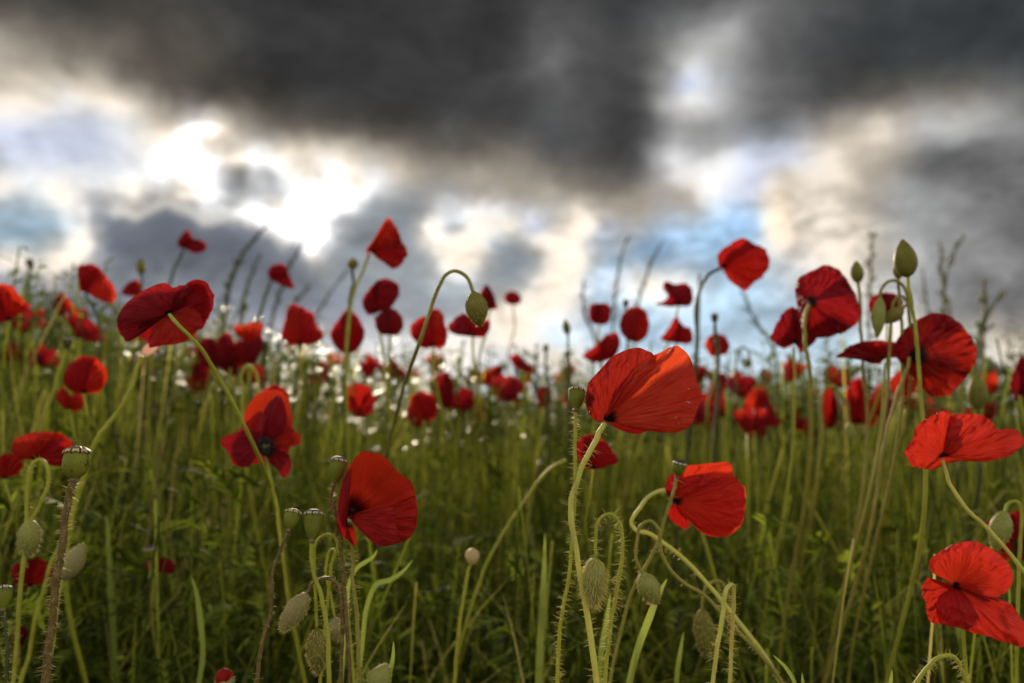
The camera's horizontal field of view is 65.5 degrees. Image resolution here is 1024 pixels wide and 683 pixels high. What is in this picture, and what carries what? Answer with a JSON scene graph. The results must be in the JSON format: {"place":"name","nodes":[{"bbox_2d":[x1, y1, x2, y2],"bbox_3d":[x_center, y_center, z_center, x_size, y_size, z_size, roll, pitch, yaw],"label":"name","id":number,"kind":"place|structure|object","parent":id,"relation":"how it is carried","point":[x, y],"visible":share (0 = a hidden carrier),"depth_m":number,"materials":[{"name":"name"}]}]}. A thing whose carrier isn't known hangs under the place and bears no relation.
{"place":"outdoors","nodes":[
{"label":"outdoors","id":0,"kind":"place"},
{"bbox_2d":[0,0,1023,420],"label":"sky","id":1,"kind":"structure","parent":0,"point":[519,146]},
{"bbox_2d":[0,246,1023,682],"bbox_3d":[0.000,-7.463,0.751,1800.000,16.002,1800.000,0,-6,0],"label":"ground","id":2,"kind":"structure","parent":0,"point":[270,545],"depth_m":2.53,"materials":[{"name":"plant"}]},
{"bbox_2d":[0,584,17,682],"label":"poppy seed head","id":3,"kind":"object","parent":2,"relation":"on","point":[6,592],"visible":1,"depth_m":0.43},
{"bbox_2d":[9,456,52,682],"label":"poppy bud","id":4,"kind":"object","parent":2,"relation":"on","point":[29,536],"visible":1,"depth_m":0.55,"materials":[{"name":"green"}]},
{"bbox_2d":[10,552,53,663],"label":"poppy flower","id":5,"kind":"object","parent":2,"relation":"on","point":[35,572],"visible":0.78,"depth_m":0.69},
{"bbox_2d":[0,336,73,666],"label":"stalk","id":6,"kind":"object","parent":2,"relation":"on","point":[67,341],"visible":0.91,"depth_m":0.90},
{"bbox_2d":[18,542,58,682],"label":"poppy stalk","id":7,"kind":"object","parent":2,"relation":"on","point":[32,631],"visible":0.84,"depth_m":0.62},
{"bbox_2d":[0,283,78,514],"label":"poppy flower","id":8,"kind":"object","parent":2,"relation":"on","point":[13,304],"visible":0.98,"depth_m":0.89,"materials":[{"name":"plant"}]},
{"bbox_2d":[22,344,60,524],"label":"poppy","id":9,"kind":"object","parent":2,"relation":"on","point":[44,357],"visible":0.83,"depth_m":1.22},
{"bbox_2d":[0,453,90,646],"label":"poppy flower","id":10,"kind":"object","parent":2,"relation":"on","point":[11,464],"visible":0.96,"depth_m":0.66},
{"bbox_2d":[10,431,86,619],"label":"poppy flower","id":11,"kind":"object","parent":2,"relation":"on","point":[49,447],"visible":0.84,"depth_m":0.67,"materials":[{"name":"plant"}]},
{"bbox_2d":[33,446,91,682],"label":"poppy seed head","id":12,"kind":"object","parent":2,"relation":"on","point":[75,463],"visible":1,"depth_m":0.42},
{"bbox_2d":[52,542,87,655],"bbox_3d":[-0.289,0.324,0.489,0.048,0.396,0.015,-3,-7,31],"label":"poppy bud","id":13,"kind":"object","parent":2,"relation":"on","point":[74,563],"visible":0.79,"depth_m":0.50,"materials":[{"name":"plant"}]},
{"bbox_2d":[52,294,92,497],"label":"poppy flower","id":14,"kind":"object","parent":2,"relation":"on","point":[66,304],"visible":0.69,"depth_m":1.39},
{"bbox_2d":[65,308,110,601],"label":"poppy","id":15,"kind":"object","parent":2,"relation":"on","point":[90,331],"visible":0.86,"depth_m":1.21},
{"bbox_2d":[56,386,145,652],"bbox_3d":[-0.523,0.300,1.036,0.033,0.465,0.454,1,-6,-14],"label":"poppy flower","id":16,"kind":"object","parent":2,"relation":"on","point":[66,400],"visible":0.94,"depth_m":0.85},
{"bbox_2d":[63,356,155,586],"bbox_3d":[-0.490,0.285,1.003,0.046,0.498,0.508,2,-6,-15],"label":"poppy flower","id":17,"kind":"object","parent":2,"relation":"on","point":[83,375],"visible":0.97,"depth_m":0.79,"materials":[{"name":"plant"}]},
{"bbox_2d":[63,344,158,682],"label":"poppy stalk","id":18,"kind":"object","parent":2,"relation":"on","point":[146,350],"visible":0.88,"depth_m":0.66,"materials":[{"name":"green plant"}]},
{"bbox_2d":[106,513,119,682],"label":"grass blade","id":19,"kind":"object","parent":2,"relation":"on","point":[111,609],"depth_m":0.81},
{"bbox_2d":[77,264,149,608],"bbox_3d":[-0.547,0.226,1.119,0.060,0.642,0.234,0,-6,0],"label":"poppy flower","id":20,"kind":"object","parent":2,"relation":"on","point":[94,281],"visible":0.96,"depth_m":1.04,"materials":[{"name":"plant"}]},
{"bbox_2d":[142,545,162,681],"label":"poppy seed head","id":21,"kind":"object","parent":2,"relation":"on","point":[148,552],"visible":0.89,"depth_m":0.79},
{"bbox_2d":[136,258,178,576],"bbox_3d":[-0.603,0.217,1.376,0.015,0.688,0.233,0,-6,1],"label":"poppy bud","id":22,"kind":"object","parent":2,"relation":"on","point":[141,267],"visible":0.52,"depth_m":1.30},
{"bbox_2d":[144,557,179,679],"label":"poppy flower","id":23,"kind":"object","parent":2,"relation":"on","point":[169,566],"visible":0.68,"depth_m":0.80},
{"bbox_2d":[164,230,206,574],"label":"poppy flower","id":24,"kind":"object","parent":2,"relation":"on","point":[187,241],"visible":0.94,"depth_m":1.49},
{"bbox_2d":[191,576,205,682],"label":"grass blade","id":25,"kind":"object","parent":2,"relation":"on","point":[201,635],"depth_m":0.63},
{"bbox_2d":[186,366,210,588],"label":"poppy","id":26,"kind":"object","parent":2,"relation":"on","point":[202,374],"visible":0.83,"depth_m":1.47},
{"bbox_2d":[117,280,294,681],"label":"poppy flower","id":27,"kind":"object","parent":2,"relation":"on","point":[160,314],"visible":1,"depth_m":0.52,"materials":[{"name":"plant"}]},
{"bbox_2d":[197,338,252,578],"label":"poppy flower","id":28,"kind":"object","parent":2,"relation":"on","point":[208,345],"visible":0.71,"depth_m":1.15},
{"bbox_2d":[216,332,269,564],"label":"poppy flower","id":29,"kind":"object","parent":2,"relation":"on","point":[225,349],"visible":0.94,"depth_m":1.14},
{"bbox_2d":[222,321,263,581],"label":"poppy","id":30,"kind":"object","parent":2,"relation":"on","point":[251,331],"visible":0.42,"depth_m":1.17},
{"bbox_2d":[219,225,267,479],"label":"meadow weed","id":31,"kind":"object","parent":2,"relation":"on","point":[231,277],"visible":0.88,"depth_m":2.25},
{"bbox_2d":[235,336,264,536],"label":"poppy flower","id":32,"kind":"object","parent":2,"relation":"on","point":[248,352],"visible":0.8,"depth_m":1.14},
{"bbox_2d":[239,364,278,682],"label":"poppy bud","id":33,"kind":"object","parent":2,"relation":"on","point":[242,372],"visible":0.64,"depth_m":0.92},
{"bbox_2d":[221,389,306,682],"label":"poppy flower","id":34,"kind":"object","parent":2,"relation":"on","point":[268,419],"visible":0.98,"depth_m":0.60,"materials":[{"name":"plant"}]},
{"bbox_2d":[250,264,294,537],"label":"poppy flower","id":35,"kind":"object","parent":2,"relation":"on","point":[278,274],"visible":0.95,"depth_m":1.39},
{"bbox_2d":[252,508,302,682],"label":"poppy seed head","id":36,"kind":"object","parent":2,"relation":"on","point":[292,518],"visible":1,"depth_m":0.45},
{"bbox_2d":[280,304,323,507],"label":"poppy flower","id":37,"kind":"object","parent":2,"relation":"on","point":[299,328],"visible":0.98,"depth_m":1.09,"materials":[{"name":"plant"}]},
{"bbox_2d":[277,576,345,682],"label":"poppy bud","id":38,"kind":"object","parent":2,"relation":"on","point":[294,613],"visible":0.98,"depth_m":0.47,"materials":[{"name":"green"}]},
{"bbox_2d":[303,509,332,682],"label":"poppy seed head","id":39,"kind":"object","parent":2,"relation":"on","point":[313,520],"visible":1,"depth_m":0.45},
{"bbox_2d":[304,533,338,682],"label":"poppy bud","id":40,"kind":"object","parent":2,"relation":"on","point":[315,645],"visible":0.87,"depth_m":0.48,"materials":[{"name":"green"}]},
{"bbox_2d":[324,456,352,682],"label":"poppy seed head","id":41,"kind":"object","parent":2,"relation":"on","point":[337,466],"visible":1,"depth_m":0.47},
{"bbox_2d":[324,548,356,682],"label":"poppy bud","id":42,"kind":"object","parent":2,"relation":"on","point":[335,624],"visible":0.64,"depth_m":0.53,"materials":[{"name":"green"}]},
{"bbox_2d":[343,258,357,590],"bbox_3d":[-0.214,0.250,1.082,0.019,0.691,0.247,1,-6,-6],"label":"poppy bud","id":43,"kind":"object","parent":2,"relation":"on","point":[352,263],"visible":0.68,"depth_m":1.00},
{"bbox_2d":[330,308,375,575],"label":"poppy flower","id":44,"kind":"object","parent":2,"relation":"on","point":[338,334],"visible":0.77,"depth_m":1.09,"materials":[{"name":"plant"}]},
{"bbox_2d":[344,383,375,680],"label":"poppy","id":45,"kind":"object","parent":2,"relation":"on","point":[361,402],"visible":0.88,"depth_m":1.13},
{"bbox_2d":[345,218,407,630],"bbox_3d":[-0.195,0.226,1.021,0.069,0.730,0.266,2,-6,-19],"label":"poppy flower","id":46,"kind":"object","parent":2,"relation":"on","point":[387,246],"visible":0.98,"depth_m":0.94,"materials":[{"name":"plant"}]},
{"bbox_2d":[337,451,417,682],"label":"poppy flower","id":47,"kind":"object","parent":2,"relation":"on","point":[377,503],"visible":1,"depth_m":0.46,"materials":[{"name":"red plant"}]},
{"bbox_2d":[365,663,392,682],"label":"poppy bud","id":48,"kind":"object","parent":2,"relation":"on","point":[380,673],"visible":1,"depth_m":0.46,"materials":[{"name":"green"}]},
{"bbox_2d":[356,560,412,682],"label":"grass blade","id":49,"kind":"object","parent":2,"relation":"on","point":[376,584],"depth_m":0.57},
{"bbox_2d":[362,278,413,663],"bbox_3d":[-0.172,0.268,1.128,0.052,0.685,0.253,0,-6,0],"label":"poppy flower","id":50,"kind":"object","parent":2,"relation":"on","point":[380,295],"visible":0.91,"depth_m":1.04,"materials":[{"name":"plant"}]},
{"bbox_2d":[375,308,403,630],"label":"poppy flower","id":51,"kind":"object","parent":2,"relation":"on","point":[388,321],"visible":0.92,"depth_m":0.99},
{"bbox_2d":[409,391,444,584],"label":"poppy flower","id":52,"kind":"object","parent":2,"relation":"on","point":[423,406],"visible":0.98,"depth_m":1.24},
{"bbox_2d":[375,269,487,654],"bbox_3d":[-0.130,0.277,0.839,0.050,0.594,0.685,2,-6,-15],"label":"poppy bud","id":53,"kind":"object","parent":2,"relation":"on","point":[476,307],"visible":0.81,"depth_m":0.55,"materials":[{"name":"green"}]},
{"bbox_2d":[410,308,461,553],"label":"poppy flower","id":54,"kind":"object","parent":2,"relation":"on","point":[436,334],"visible":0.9,"depth_m":0.99,"materials":[{"name":"plant"}]},
{"bbox_2d":[436,372,468,548],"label":"poppy flower","id":55,"kind":"object","parent":2,"relation":"on","point":[445,385],"visible":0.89,"depth_m":1.29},
{"bbox_2d":[448,387,474,597],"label":"poppy","id":56,"kind":"object","parent":2,"relation":"on","point":[466,401],"visible":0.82,"depth_m":1.34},
{"bbox_2d":[451,548,479,682],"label":"poppy stalk","id":57,"kind":"object","parent":2,"relation":"on","point":[472,555],"visible":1,"depth_m":0.60,"materials":[{"name":"plant"}]},
{"bbox_2d":[448,313,489,654],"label":"poppy flower","id":58,"kind":"object","parent":2,"relation":"on","point":[462,324],"visible":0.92,"depth_m":0.99,"materials":[{"name":"plant"}]},
{"bbox_2d":[477,284,497,556],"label":"poppy flower","id":59,"kind":"object","parent":2,"relation":"on","point":[486,293],"visible":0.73,"depth_m":1.22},
{"bbox_2d":[490,373,524,648],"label":"poppy","id":60,"kind":"object","parent":2,"relation":"on","point":[512,388],"visible":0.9,"depth_m":1.34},
{"bbox_2d":[457,458,566,668],"bbox_3d":[-0.034,0.351,0.785,0.065,0.472,0.201,4,-7,-37],"label":"poppy stalk","id":61,"kind":"object","parent":2,"relation":"on","point":[541,477],"visible":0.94,"depth_m":0.75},
{"bbox_2d":[504,291,521,497],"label":"poppy flower","id":62,"kind":"object","parent":2,"relation":"on","point":[512,298],"visible":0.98,"depth_m":1.80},
{"bbox_2d":[510,354,534,499],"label":"poppy flower","id":63,"kind":"object","parent":2,"relation":"on","point":[518,362],"visible":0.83,"depth_m":1.49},
{"bbox_2d":[535,537,546,682],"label":"grass blade","id":64,"kind":"object","parent":2,"relation":"on","point":[540,629],"depth_m":0.67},
{"bbox_2d":[543,344,550,617],"bbox_3d":[0.062,0.331,1.376,0.011,0.635,0.226,0,-6,3],"label":"poppy seed head","id":65,"kind":"object","parent":2,"relation":"on","point":[545,347],"visible":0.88,"depth_m":1.30},
{"bbox_2d":[562,319,571,679],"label":"poppy bud","id":66,"kind":"object","parent":2,"relation":"on","point":[566,327],"visible":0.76,"depth_m":1.15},
{"bbox_2d":[550,386,585,682],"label":"poppy seed head","id":67,"kind":"object","parent":2,"relation":"on","point":[576,396],"visible":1,"depth_m":0.43},
{"bbox_2d":[576,434,617,682],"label":"poppy flower","id":68,"kind":"object","parent":2,"relation":"on","point":[606,456],"visible":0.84,"depth_m":0.61,"materials":[{"name":"plant"}]},
{"bbox_2d":[588,303,610,535],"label":"poppy flower","id":69,"kind":"object","parent":2,"relation":"on","point":[599,314],"visible":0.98,"depth_m":1.20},
{"bbox_2d":[576,507,629,682],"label":"poppy bud","id":70,"kind":"object","parent":2,"relation":"on","point":[594,578],"visible":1,"depth_m":0.43,"materials":[{"name":"green"}]},
{"bbox_2d":[582,332,623,537],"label":"poppy flower","id":71,"kind":"object","parent":2,"relation":"on","point":[606,347],"visible":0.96,"depth_m":1.19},
{"bbox_2d":[565,346,700,682],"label":"poppy flower","id":72,"kind":"object","parent":2,"relation":"on","point":[636,390],"visible":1,"depth_m":0.42,"materials":[{"name":"red plant"}]},
{"bbox_2d":[619,306,649,598],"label":"poppy flower","id":73,"kind":"object","parent":2,"relation":"on","point":[634,324],"visible":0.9,"depth_m":1.09,"materials":[{"name":"plant"}]},
{"bbox_2d":[626,579,666,682],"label":"grass blade","id":74,"kind":"object","parent":2,"relation":"on","point":[641,639],"depth_m":0.51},
{"bbox_2d":[608,459,686,682],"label":"poppy seed head","id":75,"kind":"object","parent":2,"relation":"on","point":[678,467],"visible":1,"depth_m":0.51},
{"bbox_2d":[633,317,692,595],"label":"poppy flower","id":76,"kind":"object","parent":2,"relation":"on","point":[677,331],"visible":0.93,"depth_m":1.14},
{"bbox_2d":[641,281,692,546],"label":"poppy flower","id":77,"kind":"object","parent":2,"relation":"on","point":[681,294],"visible":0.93,"depth_m":1.14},
{"bbox_2d":[629,462,781,682],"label":"poppy flower","id":78,"kind":"object","parent":2,"relation":"on","point":[709,499],"visible":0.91,"depth_m":0.54,"materials":[{"name":"red plant"}]},
{"bbox_2d":[694,313,719,669],"bbox_3d":[0.260,0.293,1.082,0.012,0.639,0.238,0,-6,2],"label":"poppy seed head","id":79,"kind":"object","parent":2,"relation":"on","point":[714,317],"visible":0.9,"depth_m":1.00},
{"bbox_2d":[633,519,783,682],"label":"poppy bud","id":80,"kind":"object","parent":2,"relation":"on","point":[648,587],"visible":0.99,"depth_m":0.50,"materials":[{"name":"green"}]},
{"bbox_2d":[688,334,729,556],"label":"poppy flower","id":81,"kind":"object","parent":2,"relation":"on","point":[724,345],"visible":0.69,"depth_m":1.20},
{"bbox_2d":[692,579,734,682],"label":"poppy bud","id":82,"kind":"object","parent":2,"relation":"on","point":[703,629],"visible":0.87,"depth_m":0.60,"materials":[{"name":"green"}]},
{"bbox_2d":[666,238,769,682],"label":"poppy flower","id":83,"kind":"object","parent":2,"relation":"on","point":[743,263],"visible":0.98,"depth_m":0.94,"materials":[{"name":"plant"}]},
{"bbox_2d":[705,577,740,682],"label":"poppy stalk","id":84,"kind":"object","parent":2,"relation":"on","point":[722,623],"visible":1,"depth_m":0.41,"materials":[{"name":"green"}]},
{"bbox_2d":[727,374,755,581],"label":"poppy","id":85,"kind":"object","parent":2,"relation":"on","point":[747,384],"visible":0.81,"depth_m":1.38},
{"bbox_2d":[731,406,753,638],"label":"poppy","id":86,"kind":"object","parent":2,"relation":"on","point":[744,418],"visible":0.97,"depth_m":1.10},
{"bbox_2d":[731,387,781,558],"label":"poppy flower","id":87,"kind":"object","parent":2,"relation":"on","point":[756,397],"visible":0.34,"depth_m":1.24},
{"bbox_2d":[748,406,766,632],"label":"poppy","id":88,"kind":"object","parent":2,"relation":"on","point":[759,416],"visible":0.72,"depth_m":1.16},
{"bbox_2d":[739,290,781,497],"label":"meadow weed","id":89,"kind":"object","parent":2,"relation":"on","point":[757,324],"visible":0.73,"depth_m":1.95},
{"bbox_2d":[757,306,816,682],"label":"poppy flower","id":90,"kind":"object","parent":2,"relation":"on","point":[787,331],"visible":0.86,"depth_m":0.78,"materials":[{"name":"plant"}]},
{"bbox_2d":[783,357,816,615],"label":"poppy","id":91,"kind":"object","parent":2,"relation":"on","point":[788,369],"visible":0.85,"depth_m":1.32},
{"bbox_2d":[775,265,861,682],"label":"poppy flower","id":92,"kind":"object","parent":2,"relation":"on","point":[828,304],"visible":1,"depth_m":0.72,"materials":[{"name":"plant"}]},
{"bbox_2d":[787,384,854,674],"bbox_3d":[0.366,0.328,0.972,0.043,0.543,0.205,0,-6,0],"label":"poppy bud","id":93,"kind":"object","parent":2,"relation":"on","point":[850,430],"visible":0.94,"depth_m":0.90,"materials":[{"name":"plant"}]},
{"bbox_2d":[815,388,838,602],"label":"poppy flower","id":94,"kind":"object","parent":2,"relation":"on","point":[830,409],"visible":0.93,"depth_m":1.19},
{"bbox_2d":[819,378,876,605],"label":"poppy flower","id":95,"kind":"object","parent":2,"relation":"on","point":[854,395],"visible":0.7,"depth_m":1.14,"materials":[{"name":"plant"}]},
{"bbox_2d":[829,261,869,681],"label":"poppy bud","id":96,"kind":"object","parent":2,"relation":"on","point":[857,273],"visible":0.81,"depth_m":0.75,"materials":[{"name":"plant"}]},
{"bbox_2d":[799,292,903,563],"bbox_3d":[0.457,0.293,1.124,0.041,0.634,0.652,-1,-6,11],"label":"poppy flower","id":97,"kind":"object","parent":2,"relation":"on","point":[887,298],"visible":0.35,"depth_m":0.85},
{"bbox_2d":[843,232,876,513],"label":"meadow weed","id":98,"kind":"object","parent":2,"relation":"on","point":[868,294],"visible":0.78,"depth_m":1.95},
{"bbox_2d":[827,340,896,655],"bbox_3d":[0.322,0.294,0.791,0.069,0.575,0.227,0,-6,0],"label":"poppy flower","id":99,"kind":"object","parent":2,"relation":"on","point":[874,352],"visible":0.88,"depth_m":0.71,"materials":[{"name":"plant"}]},
{"bbox_2d":[834,384,890,566],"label":"poppy flower","id":100,"kind":"object","parent":2,"relation":"on","point":[877,411],"visible":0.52,"depth_m":1.09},
{"bbox_2d":[824,295,907,677],"bbox_3d":[0.306,0.274,0.738,0.020,0.606,0.226,1,-6,-7],"label":"poppy bud","id":101,"kind":"object","parent":2,"relation":"on","point":[894,314],"visible":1,"depth_m":0.67,"materials":[{"name":"plant"}]},
{"bbox_2d":[832,371,917,579],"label":"poppy flower","id":102,"kind":"object","parent":2,"relation":"on","point":[895,380],"visible":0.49,"depth_m":1.00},
{"bbox_2d":[846,265,904,682],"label":"poppy bud","id":103,"kind":"object","parent":2,"relation":"on","point":[897,275],"visible":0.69,"depth_m":0.69,"materials":[{"name":"plant"}]},
{"bbox_2d":[847,279,911,548],"bbox_3d":[0.468,0.292,1.023,0.069,0.611,0.859,-2,-6,19],"label":"poppy bud","id":104,"kind":"object","parent":2,"relation":"on","point":[878,314],"visible":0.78,"depth_m":0.66,"materials":[{"name":"plant"}]},
{"bbox_2d":[823,313,976,682],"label":"poppy flower","id":105,"kind":"object","parent":2,"relation":"on","point":[948,350],"visible":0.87,"depth_m":0.65,"materials":[{"name":"plant"}]},
{"bbox_2d":[885,239,927,682],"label":"poppy bud","id":106,"kind":"object","parent":2,"relation":"on","point":[905,261],"visible":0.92,"depth_m":0.60,"materials":[{"name":"plant"}]},
{"bbox_2d":[913,648,974,682],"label":"poppy stalk","id":107,"kind":"object","parent":2,"relation":"on","point":[927,667],"visible":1,"depth_m":0.43,"materials":[{"name":"green"}]},
{"bbox_2d":[932,373,987,679],"bbox_3d":[0.497,0.315,0.916,0.020,0.547,0.201,0,-6,0],"label":"poppy bud","id":108,"kind":"object","parent":2,"relation":"on","point":[977,393],"visible":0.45,"depth_m":0.85,"materials":[{"name":"plant"}]},
{"bbox_2d":[905,411,1023,573],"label":"poppy flower","id":109,"kind":"object","parent":2,"relation":"on","point":[942,438],"visible":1,"depth_m":0.51,"materials":[{"name":"plant"}]},
{"bbox_2d":[944,279,987,534],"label":"meadow weed","id":110,"kind":"object","parent":2,"relation":"on","point":[983,310],"visible":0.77,"depth_m":1.65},
{"bbox_2d":[921,541,1023,682],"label":"poppy flower","id":111,"kind":"object","parent":2,"relation":"on","point":[978,576],"visible":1,"depth_m":0.48,"materials":[{"name":"plant"}]},
{"bbox_2d":[961,510,1023,680],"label":"poppy flower","id":112,"kind":"object","parent":2,"relation":"on","point":[1015,516],"visible":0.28,"depth_m":0.59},
{"bbox_2d":[984,356,1023,542],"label":"poppy flower","id":113,"kind":"object","parent":2,"relation":"on","point":[1016,385],"visible":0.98,"depth_m":0.99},
{"bbox_2d":[988,500,1023,682],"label":"poppy bud","id":114,"kind":"object","parent":2,"relation":"on","point":[1000,526],"visible":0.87,"depth_m":0.56,"materials":[{"name":"green"}]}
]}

